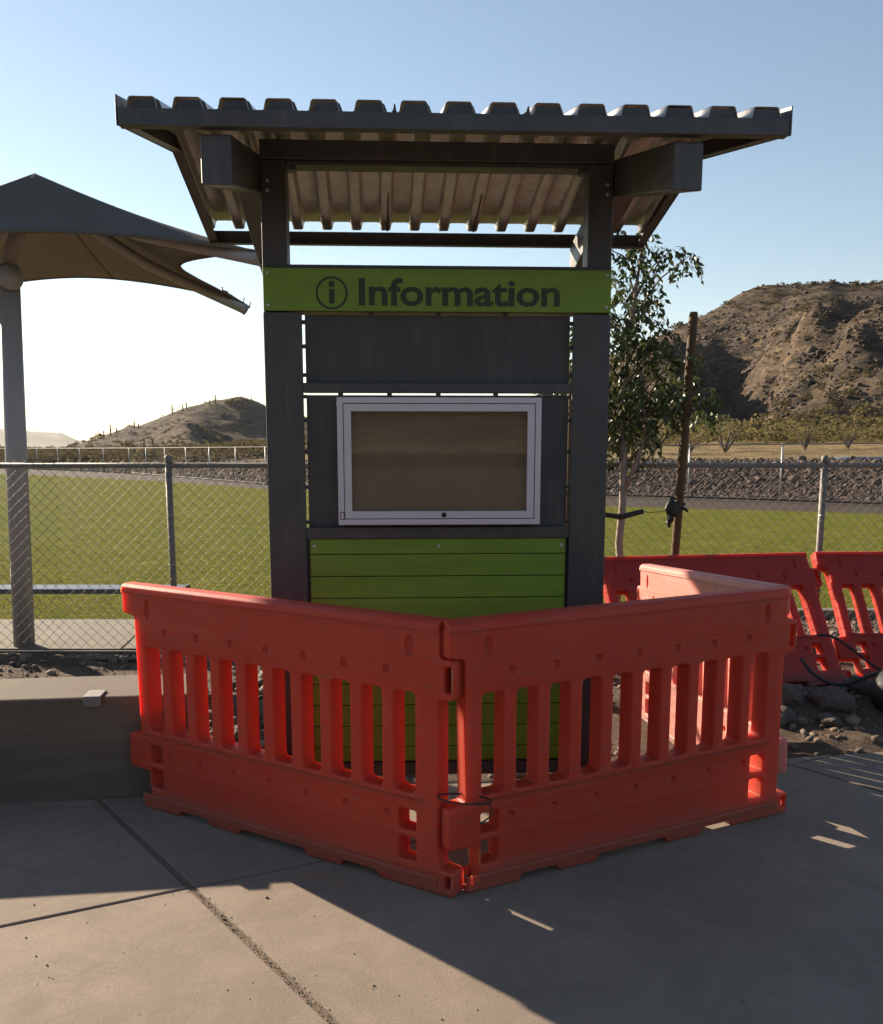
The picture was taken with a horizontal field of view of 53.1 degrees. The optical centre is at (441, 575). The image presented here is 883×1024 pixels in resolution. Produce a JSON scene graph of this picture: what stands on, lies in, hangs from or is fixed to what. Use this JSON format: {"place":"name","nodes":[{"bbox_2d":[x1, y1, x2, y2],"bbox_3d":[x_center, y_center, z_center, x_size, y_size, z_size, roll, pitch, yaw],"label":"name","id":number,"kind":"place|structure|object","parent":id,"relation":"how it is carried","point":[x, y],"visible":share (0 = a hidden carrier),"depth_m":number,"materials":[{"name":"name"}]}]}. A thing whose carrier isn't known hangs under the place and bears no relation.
{"place":"outdoors","nodes":[
{"label":"outdoors","id":0,"kind":"place"},
{"bbox_2d":[0,429,82,445],"bbox_3d":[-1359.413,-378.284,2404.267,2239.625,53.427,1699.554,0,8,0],"label":"mountains","id":1,"kind":"structure","parent":0,"point":[36,438],"depth_m":2434.05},
{"bbox_2d":[0,619,160,655],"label":"sidewalk","id":2,"kind":"structure","parent":0,"point":[108,648],"depth_m":7.87,"materials":[{"name":"concrete"}]},
{"bbox_2d":[0,584,189,593],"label":"player bench","id":3,"kind":"object","parent":2,"relation":"on","point":[108,589],"visible":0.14,"depth_m":7.78,"materials":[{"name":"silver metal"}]},
{"bbox_2d":[0,173,259,646],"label":"shade umbrella","id":4,"kind":"object","parent":2,"relation":"on","point":[50,229],"visible":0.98,"depth_m":7.24,"materials":[{"name":"fabric"}]},
{"bbox_2d":[1,446,840,783],"bbox_3d":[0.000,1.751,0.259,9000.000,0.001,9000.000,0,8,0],"label":"ground","id":5,"kind":"structure","parent":0,"point":[117,670],"depth_m":5.57,"materials":[{"name":"soil"}]},
{"bbox_2d":[0,617,880,661],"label":"gravel","id":6,"kind":"structure","parent":5,"relation":"on","point":[105,657],"depth_m":7.39,"materials":[{"name":"grey gravel"}]},
{"bbox_2d":[0,455,882,653],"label":"chain link fence","id":7,"kind":"object","parent":6,"relation":"on","point":[168,465],"visible":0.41,"depth_m":7.10,"materials":[{"name":"metal"}]},
{"bbox_2d":[5,456,882,503],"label":"riprap","id":8,"kind":"object","parent":5,"relation":"on","point":[652,488],"visible":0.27,"depth_m":30.56,"materials":[{"name":"stone"}]},
{"bbox_2d":[0,752,882,1023],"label":"pavement","id":9,"kind":"structure","parent":0,"point":[192,955],"depth_m":3.16,"materials":[{"name":"concrete"}]},
{"bbox_2d":[0,673,187,803],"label":"seat wall","id":10,"kind":"structure","parent":9,"relation":"on","point":[59,741],"depth_m":4.26,"materials":[{"name":"concrete"}]},
{"bbox_2d":[83,690,106,706],"bbox_3d":[-1.675,0.594,4.274,0.080,0.050,0.122,-1,8,-7],"label":"skate stop","id":11,"kind":"object","parent":10,"relation":"attached to","point":[91,698],"visible":1,"depth_m":4.22,"materials":[{"name":"silver metal"}]},
{"bbox_2d":[121,582,462,897],"bbox_3d":[-0.703,0.630,3.771,1.790,1.072,0.100,5,10,31],"label":"barricade","id":12,"kind":"object","parent":9,"relation":"on","point":[330,807],"visible":0.97,"depth_m":3.66,"materials":[{"name":"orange plastic"}]},
{"bbox_2d":[0,762,882,1023],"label":"joint filler","id":13,"kind":"object","parent":9,"relation":"on","point":[245,939],"visible":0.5,"depth_m":3.29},
{"bbox_2d":[96,799,334,1023],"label":"joint sand","id":14,"kind":"structure","parent":13,"relation":"on","point":[219,915],"depth_m":3.23,"materials":[{"name":"brown sand"}]},
{"bbox_2d":[2,795,881,1019],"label":"grit","id":15,"kind":"object","parent":9,"relation":"on","point":[742,1000],"visible":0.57,"depth_m":3.30,"materials":[{"name":"gravel"}]},
{"bbox_2d":[115,94,792,774],"bbox_3d":[-0.004,-0.404,4.078,2.375,3.128,1.745,0,8,-3],"label":"information kiosk","id":16,"kind":"object","parent":9,"relation":"on","point":[445,506],"visible":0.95,"depth_m":3.98,"materials":[{"name":"grey metal"}]},
{"bbox_2d":[441,586,796,892],"bbox_3d":[0.803,0.638,3.717,1.790,1.072,0.100,-4,9,-27],"label":"barricade","id":17,"kind":"object","parent":9,"relation":"on","point":[569,812],"visible":0.98,"depth_m":3.63,"materials":[{"name":"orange plastic"}]},
{"bbox_2d":[437,793,491,824],"bbox_3d":[0.085,0.863,3.296,0.207,0.103,0.177,0,8,0],"label":"wire loop","id":18,"kind":"object","parent":17,"relation":"attached to","point":[486,803],"visible":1,"depth_m":3.26,"materials":[{"name":"black metal"}]},
{"bbox_2d":[0,474,882,618],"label":"lawn","id":19,"kind":"structure","parent":0,"point":[258,512],"depth_m":17.24,"materials":[{"name":"green plant"}]},
{"bbox_2d":[0,652,882,783],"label":"planting bed","id":20,"kind":"object","parent":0,"point":[854,740],"visible":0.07,"depth_m":5.61,"materials":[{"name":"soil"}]},
{"bbox_2d":[233,694,236,715],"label":"boulder","id":21,"kind":"object","parent":20,"relation":"on","point":[234,704],"visible":0.09,"depth_m":5.41,"materials":[{"name":"stone"}]},
{"bbox_2d":[208,671,264,749],"bbox_3d":[-0.940,0.811,5.748,2.297,0.312,1.985,0,8,0],"label":"rock rubble","id":22,"kind":"object","parent":20,"relation":"on","point":[260,697],"visible":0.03,"depth_m":5.50,"materials":[{"name":"grey stone"}]},
{"bbox_2d":[234,725,260,739],"bbox_3d":[-1.157,0.940,5.249,0.176,0.148,0.170,0,8,0],"label":"boulder","id":23,"kind":"object","parent":20,"relation":"on","point":[236,732],"visible":0.21,"depth_m":5.20,"materials":[{"name":"stone"}]},
{"bbox_2d":[259,701,263,719],"bbox_3d":[-1.018,0.833,5.478,0.237,0.238,0.268,7,11,41],"label":"boulder","id":24,"kind":"object","parent":20,"relation":"on","point":[261,712],"visible":0.1,"depth_m":5.38,"materials":[{"name":"stone"}]},
{"bbox_2d":[566,365,571,525],"bbox_3d":[0.980,-0.340,6.824,0.057,2.500,0.060,0,8,0],"label":"tree stake","id":25,"kind":"object","parent":20,"relation":"on","point":[568,459],"visible":0.09,"depth_m":6.72,"materials":[{"name":"brown wood"}]},
{"bbox_2d":[554,230,724,601],"bbox_3d":[1.482,-0.944,6.805,1.404,3.501,0.798,0,8,0],"label":"young tree","id":26,"kind":"object","parent":20,"relation":"on","point":[629,401],"visible":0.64,"depth_m":6.62,"materials":[{"name":"green plant"}]},
{"bbox_2d":[605,509,643,518],"bbox_3d":[1.341,-0.479,6.849,0.438,0.080,0.128,0,8,0],"label":"tree tie","id":27,"kind":"object","parent":26,"relation":"attached to","point":[624,515],"visible":0.83,"depth_m":6.80,"materials":[{"name":"black rubber"}]},
{"bbox_2d":[665,312,697,554],"bbox_3d":[1.810,-0.533,6.792,0.201,2.891,0.104,-3,9,-19],"label":"tree stake","id":28,"kind":"object","parent":20,"relation":"on","point":[674,510],"visible":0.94,"depth_m":6.71,"materials":[{"name":"brown wood"}]},
{"bbox_2d":[637,564,791,772],"bbox_3d":[1.457,0.518,4.991,0.100,1.072,1.790,-1,4,-7],"label":"barricade","id":29,"kind":"object","parent":20,"relation":"on","point":[658,581],"visible":0.17,"depth_m":4.96,"materials":[{"name":"red plastic"}]},
{"bbox_2d":[603,552,850,686],"bbox_3d":[2.018,0.333,6.442,1.790,1.072,0.100,-1,-26,-10],"label":"barricade","id":30,"kind":"object","parent":20,"relation":"on","point":[791,570],"visible":0.33,"depth_m":6.54,"materials":[{"name":"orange plastic"}]},
{"bbox_2d":[780,705,799,726],"bbox_3d":[2.148,0.889,5.548,0.192,0.142,0.188,0,8,0],"label":"boulder","id":31,"kind":"object","parent":20,"relation":"on","point":[788,716],"visible":0.52,"depth_m":5.48,"materials":[{"name":"stone"}]},
{"bbox_2d":[782,684,803,705],"bbox_3d":[2.270,0.800,5.728,0.182,0.190,0.196,0,8,0],"label":"boulder","id":32,"kind":"object","parent":20,"relation":"on","point":[792,695],"visible":0.76,"depth_m":5.67,"materials":[{"name":"stone"}]},
{"bbox_2d":[816,712,840,726],"bbox_3d":[2.397,0.902,5.474,0.124,0.107,0.166,0,8,0],"label":"boulder","id":33,"kind":"object","parent":20,"relation":"on","point":[828,719],"visible":0.91,"depth_m":5.43,"materials":[{"name":"stone"}]},
{"bbox_2d":[808,685,855,712],"bbox_3d":[2.490,0.800,5.650,0.230,0.199,0.258,0,8,0],"label":"boulder","id":34,"kind":"object","parent":20,"relation":"on","point":[831,698],"visible":0.89,"depth_m":5.59,"materials":[{"name":"stone"}]},
{"bbox_2d":[799,657,882,685],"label":"irrigation hose","id":35,"kind":"object","parent":20,"relation":"on","point":[807,667],"visible":0.99,"depth_m":5.75,"materials":[{"name":"black rubber"}]},
{"bbox_2d":[811,551,882,680],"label":"barricade","id":36,"kind":"object","parent":20,"relation":"on","point":[854,573],"visible":0.84,"depth_m":6.66,"materials":[{"name":"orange plastic"}]},
{"bbox_2d":[817,634,881,670],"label":"irrigation hose","id":37,"kind":"object","parent":20,"relation":"on","point":[855,652],"visible":0.98,"depth_m":5.96,"materials":[{"name":"black rubber"}]},
{"bbox_2d":[843,674,871,694],"bbox_3d":[2.813,0.743,5.782,0.339,0.171,0.216,7,11,40],"label":"boulder","id":38,"kind":"object","parent":20,"relation":"on","point":[862,686],"visible":0.45,"depth_m":5.74,"materials":[{"name":"stone"}]},
{"bbox_2d":[868,671,882,711],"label":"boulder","id":39,"kind":"object","parent":20,"relation":"on","point":[875,691],"visible":1,"depth_m":5.55,"materials":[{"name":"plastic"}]},
{"bbox_2d":[0,468,882,513],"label":"warning track","id":40,"kind":"structure","parent":0,"point":[640,501],"depth_m":27.32,"materials":[{"name":"soil"}]},
{"bbox_2d":[0,443,882,504],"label":"chain link fence","id":41,"kind":"object","parent":40,"relation":"on","point":[687,494],"visible":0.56,"depth_m":28.52,"materials":[{"name":"metal"}]},
{"bbox_2d":[0,0,882,440],"label":"sky","id":42,"kind":"structure","parent":0,"point":[806,205],"materials":[{"name":"blue"}]},
{"bbox_2d":[29,281,882,502],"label":"hills","id":43,"kind":"structure","parent":0,"point":[739,398],"depth_m":122.14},
{"bbox_2d":[143,438,144,461],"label":"desert stake","id":44,"kind":"object","parent":43,"relation":"on","point":[144,447],"visible":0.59,"depth_m":61.33,"materials":[{"name":"green wood"}]},
{"bbox_2d":[0,438,306,462],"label":"desert scrub","id":45,"kind":"object","parent":43,"relation":"on","point":[91,452],"visible":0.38,"depth_m":78.42,"materials":[{"name":"plant"}]},
{"bbox_2d":[152,439,154,461],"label":"desert stake","id":46,"kind":"object","parent":43,"relation":"on","point":[153,449],"visible":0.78,"depth_m":61.37,"materials":[{"name":"green wood"}]},
{"bbox_2d":[28,280,882,462],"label":"desert scrub","id":47,"kind":"object","parent":43,"relation":"on","point":[784,402],"visible":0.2,"depth_m":100.22,"materials":[{"name":"plant"}]},
{"bbox_2d":[647,426,677,452],"bbox_3d":[9.663,-6.157,39.992,2.400,1.374,2.453,3,9,22],"label":"creosote bush","id":48,"kind":"object","parent":43,"relation":"on","point":[662,438],"visible":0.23,"depth_m":39.90,"materials":[{"name":"green plant"}]},
{"bbox_2d":[675,321,684,326],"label":"ridge bush","id":49,"kind":"object","parent":43,"relation":"on","point":[680,323],"visible":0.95,"depth_m":180.92,"materials":[{"name":"green plant"}]},
{"bbox_2d":[672,434,706,452],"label":"creosote bush","id":50,"kind":"object","parent":43,"relation":"on","point":[692,441],"visible":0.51,"depth_m":40.47,"materials":[{"name":"green plant"}]},
{"bbox_2d":[696,421,753,451],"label":"creosote bush","id":51,"kind":"object","parent":43,"relation":"on","point":[725,448],"visible":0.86,"depth_m":40.97,"materials":[{"name":"green plant"}]},
{"bbox_2d":[609,280,882,423],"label":"hill rocks","id":52,"kind":"object","parent":43,"relation":"on","point":[813,349],"visible":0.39,"depth_m":114.12,"materials":[{"name":"brown stone"}]},
{"bbox_2d":[609,402,882,444],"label":"desert scrub","id":53,"kind":"object","parent":43,"relation":"on","point":[771,433],"visible":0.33,"depth_m":56.76,"materials":[{"name":"green plant"}]},
{"bbox_2d":[783,424,831,449],"bbox_3d":[16.540,-6.242,39.993,2.119,1.198,2.102,-2,9,-13],"label":"creosote bush","id":54,"kind":"object","parent":43,"relation":"on","point":[808,437],"visible":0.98,"depth_m":39.94,"materials":[{"name":"green plant"}]},
{"bbox_2d":[825,427,871,448],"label":"creosote bush","id":55,"kind":"object","parent":43,"relation":"on","point":[847,436],"visible":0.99,"depth_m":40.97,"materials":[{"name":"green plant"}]},
{"bbox_2d":[850,280,859,285],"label":"ridge bush","id":56,"kind":"object","parent":43,"relation":"on","point":[855,282],"visible":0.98,"depth_m":169.06,"materials":[{"name":"green plant"}]},
{"bbox_2d":[834,457,882,458],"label":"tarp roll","id":57,"kind":"object","parent":43,"relation":"on","point":[858,457],"visible":0.15,"depth_m":31.11,"materials":[{"name":"white plastic"}]},
{"bbox_2d":[130,618,879,656],"bbox_3d":[0.000,0.558,8.270,18.000,0.001,1.800,0,8,0],"label":"gravel strip","id":58,"kind":"object","parent":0,"point":[832,629],"depth_m":8.66,"materials":[{"name":"gravel"}]},
{"bbox_2d":[797,608,876,617],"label":"kerb","id":59,"kind":"structure","parent":58,"relation":"on","point":[830,614],"depth_m":9.06,"materials":[{"name":"concrete"}]}
]}

